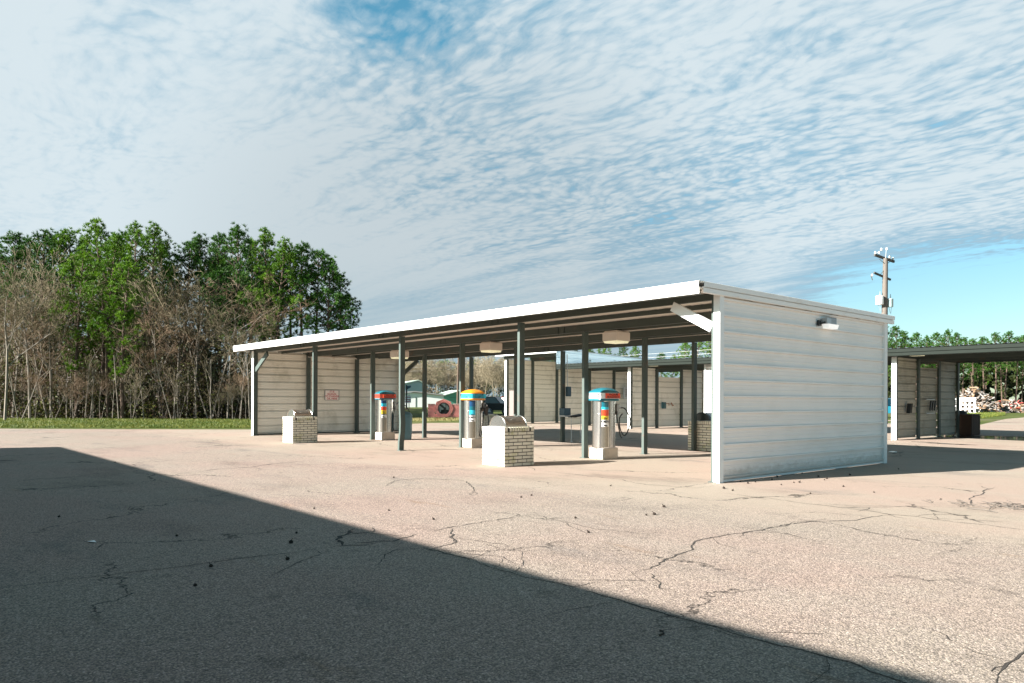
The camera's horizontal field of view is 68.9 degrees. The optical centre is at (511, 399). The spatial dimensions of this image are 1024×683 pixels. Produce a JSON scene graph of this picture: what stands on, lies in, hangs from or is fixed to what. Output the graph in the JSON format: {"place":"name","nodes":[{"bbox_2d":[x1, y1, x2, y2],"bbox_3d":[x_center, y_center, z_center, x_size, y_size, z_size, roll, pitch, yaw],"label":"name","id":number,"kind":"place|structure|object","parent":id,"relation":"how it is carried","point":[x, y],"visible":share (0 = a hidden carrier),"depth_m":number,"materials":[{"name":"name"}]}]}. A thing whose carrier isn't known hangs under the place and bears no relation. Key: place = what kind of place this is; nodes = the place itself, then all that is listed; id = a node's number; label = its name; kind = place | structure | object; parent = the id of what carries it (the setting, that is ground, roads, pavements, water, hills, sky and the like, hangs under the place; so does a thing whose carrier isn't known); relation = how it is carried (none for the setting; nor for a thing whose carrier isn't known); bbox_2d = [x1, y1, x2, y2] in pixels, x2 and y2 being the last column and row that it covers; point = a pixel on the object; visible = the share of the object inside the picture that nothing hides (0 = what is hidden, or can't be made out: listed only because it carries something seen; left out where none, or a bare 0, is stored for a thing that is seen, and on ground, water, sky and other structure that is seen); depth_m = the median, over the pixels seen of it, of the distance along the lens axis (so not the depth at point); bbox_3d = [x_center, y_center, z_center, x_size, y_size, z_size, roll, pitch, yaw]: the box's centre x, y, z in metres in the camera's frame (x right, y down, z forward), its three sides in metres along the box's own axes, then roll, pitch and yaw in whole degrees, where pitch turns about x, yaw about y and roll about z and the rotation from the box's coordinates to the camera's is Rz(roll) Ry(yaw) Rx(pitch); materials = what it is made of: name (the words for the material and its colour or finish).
{"place":"outdoors","nodes":[
{"label":"outdoors","id":0,"kind":"place"},
{"bbox_2d":[43,408,412,418],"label":"forest floor","id":1,"kind":"structure","parent":0,"point":[243,417],"depth_m":60.14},
{"bbox_2d":[0,230,48,413],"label":"pine tree","id":2,"kind":"object","parent":1,"relation":"on","point":[15,237],"visible":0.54,"depth_m":65.45,"materials":[{"name":"green plant"}]},
{"bbox_2d":[1,233,52,410],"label":"pine tree","id":3,"kind":"object","parent":1,"relation":"on","point":[26,239],"visible":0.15,"depth_m":67.59,"materials":[{"name":"green plant"}]},
{"bbox_2d":[2,227,76,409],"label":"pine tree","id":4,"kind":"object","parent":1,"relation":"on","point":[45,238],"visible":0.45,"depth_m":62.91,"materials":[{"name":"green plant"}]},
{"bbox_2d":[33,228,86,402],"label":"pine tree","id":5,"kind":"object","parent":1,"relation":"on","point":[55,245],"visible":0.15,"depth_m":65.67,"materials":[{"name":"green plant"}]},
{"bbox_2d":[14,280,128,414],"bbox_3d":[-34.999,-4.046,59.592,9.358,10.938,6.450,0,0,-15],"label":"bare tree","id":6,"kind":"object","parent":1,"relation":"on","point":[63,337],"visible":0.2,"depth_m":58.33,"materials":[{"name":"brown plant"}]},
{"bbox_2d":[46,227,117,414],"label":"pine tree","id":7,"kind":"object","parent":1,"relation":"on","point":[67,236],"visible":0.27,"depth_m":63.48,"materials":[{"name":"green plant"}]},
{"bbox_2d":[67,234,113,406],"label":"pine tree","id":8,"kind":"object","parent":1,"relation":"on","point":[92,292],"visible":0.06,"depth_m":67.88,"materials":[{"name":"green plant"}]},
{"bbox_2d":[71,216,152,415],"bbox_3d":[-32.862,-6.714,60.772,6.448,16.280,6.195,0,0,40],"label":"pine tree","id":9,"kind":"object","parent":1,"relation":"on","point":[98,230],"visible":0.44,"depth_m":59.84,"materials":[{"name":"green plant"}]},
{"bbox_2d":[89,229,143,395],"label":"pine tree","id":10,"kind":"object","parent":1,"relation":"on","point":[121,234],"visible":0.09,"depth_m":65.75,"materials":[{"name":"green plant"}]},
{"bbox_2d":[0,325,264,418],"bbox_3d":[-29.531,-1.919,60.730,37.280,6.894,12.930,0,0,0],"label":"undergrowth","id":11,"kind":"object","parent":1,"relation":"on","point":[127,412],"visible":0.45,"depth_m":57.45,"materials":[{"name":"brown plant"}]},
{"bbox_2d":[96,219,168,407],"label":"pine tree","id":12,"kind":"object","parent":1,"relation":"on","point":[136,231],"visible":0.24,"depth_m":62.99,"materials":[{"name":"green plant"}]},
{"bbox_2d":[103,220,181,415],"bbox_3d":[-30.327,-6.655,61.337,6.158,16.182,6.409,0,0,-20],"label":"pine tree","id":13,"kind":"object","parent":1,"relation":"on","point":[152,234],"visible":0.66,"depth_m":61.51,"materials":[{"name":"green plant"}]},
{"bbox_2d":[74,255,223,416],"bbox_3d":[-27.855,-4.777,58.553,8.422,12.457,9.332,0,0,27],"label":"bare tree","id":14,"kind":"object","parent":1,"relation":"on","point":[153,323],"visible":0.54,"depth_m":57.47,"materials":[{"name":"brown plant"}]},
{"bbox_2d":[137,240,193,413],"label":"pine tree","id":15,"kind":"object","parent":1,"relation":"on","point":[173,254],"visible":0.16,"depth_m":65.77,"materials":[{"name":"green plant"}]},
{"bbox_2d":[134,282,211,416],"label":"bare tree","id":16,"kind":"object","parent":1,"relation":"on","point":[159,326],"visible":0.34,"depth_m":59.76,"materials":[{"name":"brown plant"}]},
{"bbox_2d":[160,239,213,405],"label":"pine tree","id":17,"kind":"object","parent":1,"relation":"on","point":[190,253],"visible":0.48,"depth_m":66.08,"materials":[{"name":"green plant"}]},
{"bbox_2d":[144,287,231,416],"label":"bare tree","id":18,"kind":"object","parent":1,"relation":"on","point":[185,312],"visible":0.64,"depth_m":57.39,"materials":[{"name":"brown plant"}]},
{"bbox_2d":[167,231,231,414],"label":"pine tree","id":19,"kind":"object","parent":1,"relation":"on","point":[200,241],"visible":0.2,"depth_m":67.50,"materials":[{"name":"green plant"}]},
{"bbox_2d":[190,231,240,415],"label":"pine tree","id":20,"kind":"object","parent":1,"relation":"on","point":[214,238],"visible":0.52,"depth_m":63.71,"materials":[{"name":"green plant"}]},
{"bbox_2d":[200,221,274,416],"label":"pine tree","id":21,"kind":"object","parent":1,"relation":"on","point":[234,234],"visible":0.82,"depth_m":61.46,"materials":[{"name":"green plant"}]},
{"bbox_2d":[225,238,275,415],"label":"pine tree","id":22,"kind":"object","parent":1,"relation":"on","point":[252,276],"visible":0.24,"depth_m":65.91,"materials":[{"name":"green plant"}]},
{"bbox_2d":[239,226,296,362],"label":"pine tree","id":23,"kind":"object","parent":1,"relation":"on","point":[265,239],"visible":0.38,"depth_m":63.41,"materials":[{"name":"green plant"}]},
{"bbox_2d":[234,235,303,339],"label":"pine tree","id":24,"kind":"object","parent":1,"relation":"on","point":[283,248],"visible":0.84,"depth_m":61.55,"materials":[{"name":"green plant"}]},
{"bbox_2d":[268,249,314,337],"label":"pine tree","id":25,"kind":"object","parent":1,"relation":"on","point":[289,319],"visible":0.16,"depth_m":65.89,"materials":[{"name":"green plant"}]},
{"bbox_2d":[275,240,326,336],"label":"pine tree","id":26,"kind":"object","parent":1,"relation":"on","point":[305,280],"visible":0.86,"depth_m":62.69,"materials":[{"name":"green plant"}]},
{"bbox_2d":[295,249,336,333],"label":"pine tree","id":27,"kind":"object","parent":1,"relation":"on","point":[321,255],"visible":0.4,"depth_m":66.15,"materials":[{"name":"green plant"}]},
{"bbox_2d":[299,255,354,334],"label":"pine tree","id":28,"kind":"object","parent":1,"relation":"on","point":[332,266],"visible":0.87,"depth_m":62.81,"materials":[{"name":"green plant"}]},
{"bbox_2d":[319,270,362,331],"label":"pine tree","id":29,"kind":"object","parent":1,"relation":"on","point":[347,295],"visible":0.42,"depth_m":68.02,"materials":[{"name":"green plant"}]},
{"bbox_2d":[329,298,361,331],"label":"pine tree","id":30,"kind":"object","parent":1,"relation":"on","point":[349,307],"visible":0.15,"depth_m":72.14,"materials":[{"name":"green plant"}]},
{"bbox_2d":[0,417,1023,682],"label":"parking lot","id":31,"kind":"structure","parent":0,"point":[892,593],"depth_m":7.09,"materials":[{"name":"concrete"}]},
{"bbox_2d":[283,409,316,442],"bbox_3d":[-7.475,0.934,26.331,0.920,1.172,0.840,0,0,-41],"label":"brick trash bin","id":32,"kind":"object","parent":31,"relation":"on","point":[299,426],"visible":1,"depth_m":26.05,"materials":[{"name":"brick"}]},
{"bbox_2d":[374,390,409,439],"bbox_3d":[-4.536,0.599,28.319,1.319,1.866,0.690,0,0,-41],"label":"car vacuum","id":33,"kind":"object","parent":31,"relation":"on","point":[386,404],"visible":0.97,"depth_m":27.90,"materials":[{"name":"metal"}]},
{"bbox_2d":[398,412,411,439],"bbox_3d":[-4.045,0.999,28.320,0.530,1.070,0.530,0,0,-41],"label":"trash barrel","id":34,"kind":"object","parent":31,"relation":"on","point":[408,425],"visible":0.56,"depth_m":28.12,"materials":[{"name":"grey plastic"}]},
{"bbox_2d":[461,389,488,447],"bbox_3d":[-1.198,0.612,24.000,0.812,1.866,0.735,0,0,-41],"label":"car vacuum","id":35,"kind":"object","parent":31,"relation":"on","point":[474,406],"visible":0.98,"depth_m":23.76,"materials":[{"name":"metal"}]},
{"bbox_2d":[482,415,533,466],"bbox_3d":[-0.092,0.963,17.631,0.920,1.172,0.840,0,0,-41],"label":"brick trash bin","id":36,"kind":"object","parent":31,"relation":"on","point":[507,441],"visible":1,"depth_m":17.35,"materials":[{"name":"brick"}]},
{"bbox_2d":[6,437,1023,682],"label":"pavement cracks","id":37,"kind":"object","parent":31,"relation":"on","point":[604,579],"visible":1,"depth_m":7.24,"materials":[{"name":"asphalt"}]},
{"bbox_2d":[233,280,894,482],"bbox_3d":[-0.976,-0.315,24.835,8.172,3.723,23.032,0,0,-41],"label":"vacuum canopy","id":38,"kind":"object","parent":31,"relation":"on","point":[795,388],"visible":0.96,"depth_m":17.76,"materials":[{"name":"metal"}]},
{"bbox_2d":[324,390,338,399],"bbox_3d":[-8.021,-0.182,33.277,0.716,0.464,0.017,0,0,-41],"label":"wall sign","id":39,"kind":"object","parent":38,"relation":"attached to","point":[331,394],"visible":1,"depth_m":33.26,"materials":[{"name":"beige paint"}]},
{"bbox_2d":[480,340,501,352],"bbox_3d":[-0.695,-1.785,24.728,0.530,0.455,0.900,0,0,-41],"label":"canopy lamp","id":40,"kind":"object","parent":38,"relation":"hanging from","point":[491,347],"visible":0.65,"depth_m":24.55,"materials":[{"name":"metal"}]},
{"bbox_2d":[559,354,571,416],"bbox_3d":[1.966,-0.507,27.135,0.420,2.270,0.330,0,0,-41],"label":"coin machine","id":41,"kind":"object","parent":38,"relation":"attached to","point":[564,412],"visible":1,"depth_m":27.11,"materials":[{"name":"grey metal"}]},
{"bbox_2d":[602,329,629,343],"bbox_3d":[2.870,-1.771,20.566,0.530,0.455,0.900,0,0,-41],"label":"canopy lamp","id":42,"kind":"object","parent":38,"relation":"hanging from","point":[616,336],"visible":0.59,"depth_m":20.39,"materials":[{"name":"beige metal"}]},
{"bbox_2d":[817,317,838,329],"bbox_3d":[6.978,-1.687,16.505,0.660,0.250,0.187,0,0,-41],"label":"wall lamp","id":43,"kind":"object","parent":38,"relation":"attached to","point":[829,323],"visible":1,"depth_m":16.44,"materials":[{"name":"metal"}]},
{"bbox_2d":[495,350,650,424],"bbox_3d":[4.160,-0.686,48.154,9.046,4.506,5.572,0,0,-41],"label":"tall wash bay","id":44,"kind":"object","parent":31,"relation":"on","point":[542,401],"visible":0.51,"depth_m":47.37,"materials":[{"name":"white paint"}]},
{"bbox_2d":[589,388,630,459],"bbox_3d":[2.585,0.627,19.751,1.171,1.866,0.670,0,0,-41],"label":"car vacuum","id":45,"kind":"object","parent":31,"relation":"on","point":[605,409],"visible":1,"depth_m":19.37,"materials":[{"name":"metal"}]},
{"bbox_2d":[688,412,710,450],"bbox_3d":[6.066,0.988,23.154,0.920,1.172,0.840,0,0,-41],"label":"brick trash bin","id":46,"kind":"object","parent":31,"relation":"on","point":[703,431],"visible":0.47,"depth_m":22.79,"materials":[{"name":"brick"}]},
{"bbox_2d":[556,342,1023,439],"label":"wash bays","id":47,"kind":"object","parent":31,"relation":"on","point":[906,383],"visible":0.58,"depth_m":33.02,"materials":[{"name":"white metal"}]},
{"bbox_2d":[871,248,894,423],"bbox_3d":[24.844,-4.255,49.962,2.072,11.808,0.519,0,0,-15],"label":"power pole","id":48,"kind":"object","parent":31,"relation":"on","point":[884,301],"visible":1,"depth_m":49.86,"materials":[{"name":"brown wood"}]},
{"bbox_2d":[952,414,980,435],"bbox_3d":[20.820,1.153,34.221,1.210,0.960,0.840,0,0,-41],"label":"wooden bin","id":49,"kind":"object","parent":31,"relation":"on","point":[970,424],"visible":0.86,"depth_m":33.79,"materials":[{"name":"wood"}]},
{"bbox_2d":[923,498,1023,512],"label":"twig litter","id":50,"kind":"object","parent":31,"relation":"on","point":[999,504],"visible":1,"depth_m":11.05,"materials":[{"name":"brown wood"}]},
{"bbox_2d":[936,435,1023,440],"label":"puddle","id":51,"kind":"object","parent":31,"relation":"on","point":[991,437],"visible":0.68,"depth_m":31.83,"materials":[{"name":"liquid"}]},
{"bbox_2d":[0,403,1023,428],"bbox_3d":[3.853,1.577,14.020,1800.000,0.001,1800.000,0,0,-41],"label":"ground","id":52,"kind":"structure","parent":0,"point":[416,412],"depth_m":56.58,"materials":[{"name":"plant"}]},
{"bbox_2d":[10,368,56,417],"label":"bare tree","id":53,"kind":"object","parent":52,"relation":"on","point":[41,378],"visible":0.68,"depth_m":54.79,"materials":[{"name":"brown plant"}]},
{"bbox_2d":[0,290,67,417],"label":"bare tree","id":54,"kind":"object","parent":52,"relation":"on","point":[13,409],"visible":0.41,"depth_m":56.30,"materials":[{"name":"brown plant"}]},
{"bbox_2d":[0,276,73,420],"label":"bare tree","id":55,"kind":"object","parent":52,"relation":"on","point":[4,321],"visible":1,"depth_m":49.94,"materials":[{"name":"brown plant"}]},
{"bbox_2d":[0,270,73,376],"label":"bare tree","id":56,"kind":"object","parent":52,"relation":"on","point":[19,322],"visible":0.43,"depth_m":54.63,"materials":[{"name":"brown plant"}]},
{"bbox_2d":[0,306,83,418],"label":"bare tree","id":57,"kind":"object","parent":52,"relation":"on","point":[39,353],"visible":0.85,"depth_m":53.52,"materials":[{"name":"brown plant"}]},
{"bbox_2d":[20,362,81,417],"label":"bare tree","id":58,"kind":"object","parent":52,"relation":"on","point":[57,376],"visible":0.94,"depth_m":54.26,"materials":[{"name":"brown plant"}]},
{"bbox_2d":[0,260,105,418],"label":"bare tree","id":59,"kind":"object","parent":52,"relation":"on","point":[27,356],"visible":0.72,"depth_m":54.93,"materials":[{"name":"brown plant"}]},
{"bbox_2d":[0,240,121,416],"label":"bare tree","id":60,"kind":"object","parent":52,"relation":"on","point":[55,349],"visible":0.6,"depth_m":55.64,"materials":[{"name":"brown plant"}]},
{"bbox_2d":[41,243,108,417],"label":"pine tree","id":61,"kind":"object","parent":52,"relation":"on","point":[82,276],"visible":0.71,"depth_m":56.82,"materials":[{"name":"green plant"}]},
{"bbox_2d":[62,370,95,418],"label":"bare tree","id":62,"kind":"object","parent":52,"relation":"on","point":[78,392],"visible":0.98,"depth_m":53.95,"materials":[{"name":"brown plant"}]},
{"bbox_2d":[56,233,140,416],"bbox_3d":[-30.709,-5.666,56.341,5.624,14.200,5.404,0,0,28],"label":"pine tree","id":63,"kind":"object","parent":52,"relation":"on","point":[114,245],"visible":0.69,"depth_m":56.59,"materials":[{"name":"green plant"}]},
{"bbox_2d":[82,375,119,414],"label":"bare tree","id":64,"kind":"object","parent":52,"relation":"on","point":[102,384],"visible":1,"depth_m":53.79,"materials":[{"name":"brown plant"}]},
{"bbox_2d":[91,254,149,417],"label":"pine tree","id":65,"kind":"object","parent":52,"relation":"on","point":[126,266],"visible":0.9,"depth_m":55.86,"materials":[{"name":"green plant"}]},
{"bbox_2d":[0,417,250,427],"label":"grass","id":66,"kind":"structure","parent":52,"relation":"on","point":[44,422],"depth_m":43.80,"materials":[{"name":"plant"}]},
{"bbox_2d":[113,319,138,418],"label":"bare sapling","id":67,"kind":"object","parent":52,"relation":"on","point":[117,349],"visible":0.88,"depth_m":55.11,"materials":[{"name":"brown plant"}]},
{"bbox_2d":[115,368,160,418],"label":"bare tree","id":68,"kind":"object","parent":52,"relation":"on","point":[134,386],"visible":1,"depth_m":53.84,"materials":[{"name":"brown plant"}]},
{"bbox_2d":[111,303,213,418],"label":"bare tree","id":69,"kind":"object","parent":52,"relation":"on","point":[160,339],"visible":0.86,"depth_m":54.06,"materials":[{"name":"brown plant"}]},
{"bbox_2d":[162,365,202,418],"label":"bare tree","id":70,"kind":"object","parent":52,"relation":"on","point":[176,393],"visible":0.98,"depth_m":55.21,"materials":[{"name":"brown plant"}]},
{"bbox_2d":[116,255,274,417],"bbox_3d":[-24.329,-4.577,56.652,11.125,12.070,6.028,0,0,-45],"label":"bare tree","id":71,"kind":"object","parent":52,"relation":"on","point":[193,286],"visible":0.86,"depth_m":56.47,"materials":[{"name":"brown plant"}]},
{"bbox_2d":[158,292,283,418],"bbox_3d":[-21.554,-3.281,55.815,8.754,9.497,4.743,0,0,-17],"label":"bare tree","id":72,"kind":"object","parent":52,"relation":"on","point":[213,325],"visible":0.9,"depth_m":55.57,"materials":[{"name":"brown plant"}]},
{"bbox_2d":[147,269,316,417],"bbox_3d":[-21.444,-4.280,57.084,12.405,11.524,6.541,0,0,0],"label":"bare tree","id":73,"kind":"object","parent":52,"relation":"on","point":[256,318],"visible":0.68,"depth_m":56.67,"materials":[{"name":"brown plant"}]},
{"bbox_2d":[214,368,251,419],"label":"bare tree","id":74,"kind":"object","parent":52,"relation":"on","point":[238,379],"visible":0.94,"depth_m":53.91,"materials":[{"name":"brown plant"}]},
{"bbox_2d":[217,365,250,418],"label":"bare tree","id":75,"kind":"object","parent":52,"relation":"on","point":[230,383],"visible":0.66,"depth_m":55.80,"materials":[{"name":"brown plant"}]},
{"bbox_2d":[217,330,272,418],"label":"bare tree","id":76,"kind":"object","parent":52,"relation":"on","point":[227,340],"visible":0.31,"depth_m":53.97,"materials":[{"name":"brown plant"}]},
{"bbox_2d":[218,323,273,418],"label":"bare tree","id":77,"kind":"object","parent":52,"relation":"on","point":[240,341],"visible":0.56,"depth_m":55.18,"materials":[{"name":"brown plant"}]},
{"bbox_2d":[405,361,421,380],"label":"bare tree","id":78,"kind":"object","parent":52,"relation":"on","point":[412,374],"visible":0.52,"depth_m":186.16,"materials":[{"name":"plant"}]},
{"bbox_2d":[405,380,427,392],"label":"metal barn","id":79,"kind":"structure","parent":52,"relation":"on","point":[415,385],"depth_m":173.01,"materials":[{"name":"metal"}]},
{"bbox_2d":[405,391,444,406],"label":"white shed","id":80,"kind":"structure","parent":52,"relation":"on","point":[416,398],"depth_m":139.07,"materials":[{"name":"metal"}]},
{"bbox_2d":[417,359,449,392],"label":"bare tree","id":81,"kind":"object","parent":52,"relation":"on","point":[437,370],"visible":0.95,"depth_m":182.32,"materials":[{"name":"plant"}]},
{"bbox_2d":[412,417,458,421],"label":"grass","id":82,"kind":"structure","parent":52,"relation":"on","point":[429,419],"depth_m":54.87,"materials":[{"name":"plant"}]},
{"bbox_2d":[429,361,454,392],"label":"bare tree","id":83,"kind":"object","parent":52,"relation":"on","point":[446,382],"visible":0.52,"depth_m":191.75,"materials":[{"name":"plant"}]},
{"bbox_2d":[428,399,458,416],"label":"brick sign wall","id":84,"kind":"structure","parent":52,"relation":"on","point":[443,408],"depth_m":63.37,"materials":[{"name":"red brick"}]},
{"bbox_2d":[438,390,456,403],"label":"green shed","id":85,"kind":"structure","parent":52,"relation":"on","point":[451,396],"depth_m":173.24,"materials":[{"name":"metal"}]},
{"bbox_2d":[405,356,504,403],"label":"brush","id":86,"kind":"object","parent":52,"relation":"on","point":[487,392],"visible":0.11,"depth_m":199.46,"materials":[{"name":"brown plant"}]},
{"bbox_2d":[452,356,494,391],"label":"bare tree","id":87,"kind":"object","parent":52,"relation":"on","point":[475,376],"visible":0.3,"depth_m":179.98,"materials":[{"name":"plant"}]},
{"bbox_2d":[466,356,504,393],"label":"bare tree","id":88,"kind":"object","parent":52,"relation":"on","point":[485,369],"visible":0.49,"depth_m":175.38,"materials":[{"name":"plant"}]},
{"bbox_2d":[474,356,504,396],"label":"bare tree","id":89,"kind":"object","parent":52,"relation":"on","point":[492,372],"visible":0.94,"depth_m":171.00,"materials":[{"name":"plant"}]},
{"bbox_2d":[483,397,504,414],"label":"pickup truck","id":90,"kind":"object","parent":52,"relation":"on","point":[492,402],"visible":0.09,"depth_m":73.60,"materials":[{"name":"paint"}]},
{"bbox_2d":[934,329,956,345],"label":"pine tree","id":91,"kind":"object","parent":52,"relation":"on","point":[948,333],"visible":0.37,"depth_m":125.53,"materials":[{"name":"green plant"}]},
{"bbox_2d":[888,361,1023,403],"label":"thicket","id":92,"kind":"object","parent":52,"relation":"on","point":[1010,387],"visible":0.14,"depth_m":155.35,"materials":[{"name":"green plant"}]},
{"bbox_2d":[955,397,975,412],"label":"window frame","id":93,"kind":"object","parent":52,"relation":"on","point":[965,399],"visible":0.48,"depth_m":95.17,"materials":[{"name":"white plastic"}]},
{"bbox_2d":[960,386,1005,412],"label":"scrap pile","id":94,"kind":"object","parent":52,"relation":"on","point":[984,400],"visible":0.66,"depth_m":98.06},
{"bbox_2d":[967,399,1023,412],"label":"scrap pile","id":95,"kind":"object","parent":52,"relation":"on","point":[1012,405],"visible":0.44,"depth_m":101.57,"materials":[{"name":"multicoloured metal"}]},
{"bbox_2d":[0,0,1023,400],"label":"sky","id":96,"kind":"structure","parent":0,"point":[452,157],"materials":[{"name":"blue"}]},
{"bbox_2d":[967,412,1004,417],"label":"grass","id":97,"kind":"structure","parent":0,"point":[989,414],"depth_m":80.42,"materials":[{"name":"plant"}]},
{"label":"road","id":98,"kind":"structure","parent":0,"visible":0},
{"bbox_2d":[888,325,909,366],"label":"pine tree","id":99,"kind":"object","parent":98,"relation":"on","point":[896,334],"visible":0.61,"depth_m":123.62,"materials":[{"name":"green plant"}]},
{"bbox_2d":[910,331,925,377],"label":"pine tree","id":100,"kind":"object","parent":98,"relation":"on","point":[915,336],"visible":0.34,"depth_m":131.72,"materials":[{"name":"green plant"}]},
{"bbox_2d":[975,336,992,392],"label":"pine tree","id":101,"kind":"object","parent":98,"relation":"on","point":[982,339],"visible":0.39,"depth_m":138.02,"materials":[{"name":"green plant"}]},
{"bbox_2d":[982,332,1004,400],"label":"pine tree","id":102,"kind":"object","parent":98,"relation":"on","point":[995,338],"visible":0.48,"depth_m":133.74,"materials":[{"name":"green plant"}]},
{"bbox_2d":[998,331,1019,403],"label":"pine tree","id":103,"kind":"object","parent":98,"relation":"on","point":[1009,340],"visible":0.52,"depth_m":131.75,"materials":[{"name":"green plant"}]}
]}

